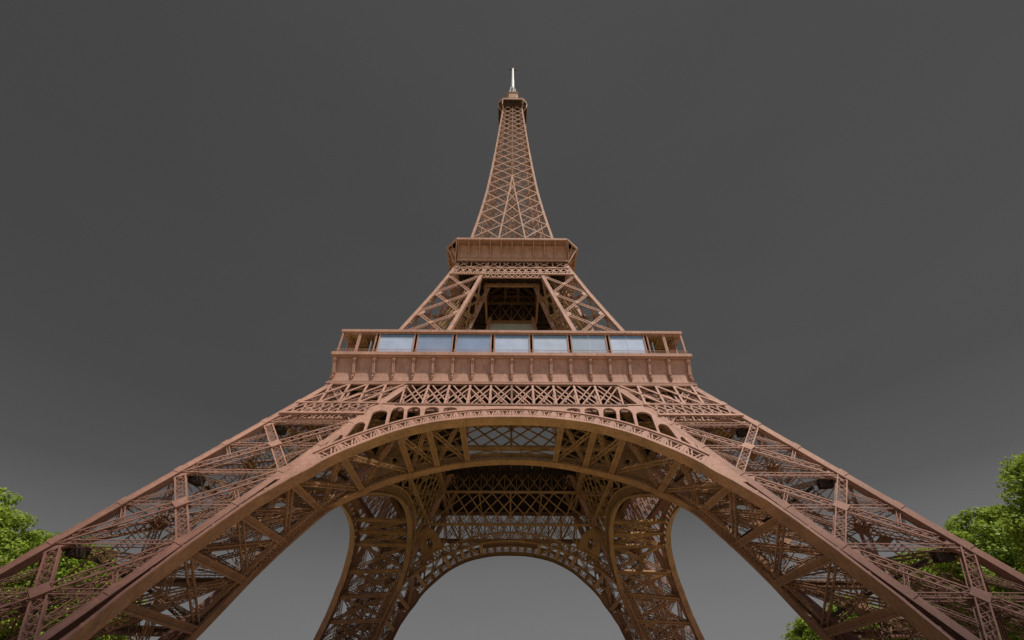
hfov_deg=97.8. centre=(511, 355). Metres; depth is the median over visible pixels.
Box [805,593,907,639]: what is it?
broadleaf tree
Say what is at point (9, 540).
broadleaf tree
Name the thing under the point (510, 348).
lattice tower
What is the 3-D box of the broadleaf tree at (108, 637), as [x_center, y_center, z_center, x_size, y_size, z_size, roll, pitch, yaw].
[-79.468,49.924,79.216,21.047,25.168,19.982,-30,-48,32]
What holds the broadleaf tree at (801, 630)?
on the ground
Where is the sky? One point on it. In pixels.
(824, 199)
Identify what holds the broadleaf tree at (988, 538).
on the ground
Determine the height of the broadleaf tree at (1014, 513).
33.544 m
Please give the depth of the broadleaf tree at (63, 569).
69.85 m
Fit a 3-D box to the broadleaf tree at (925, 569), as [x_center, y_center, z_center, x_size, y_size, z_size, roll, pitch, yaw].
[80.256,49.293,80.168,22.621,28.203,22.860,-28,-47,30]
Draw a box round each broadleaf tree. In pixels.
[0,487,61,628]
[0,531,121,639]
[46,575,146,639]
[780,617,820,639]
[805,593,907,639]
[882,548,984,639]
[933,504,1023,639]
[988,451,1023,572]
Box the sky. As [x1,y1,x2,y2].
[0,0,1023,639]
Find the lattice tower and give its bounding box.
[0,68,1023,639]

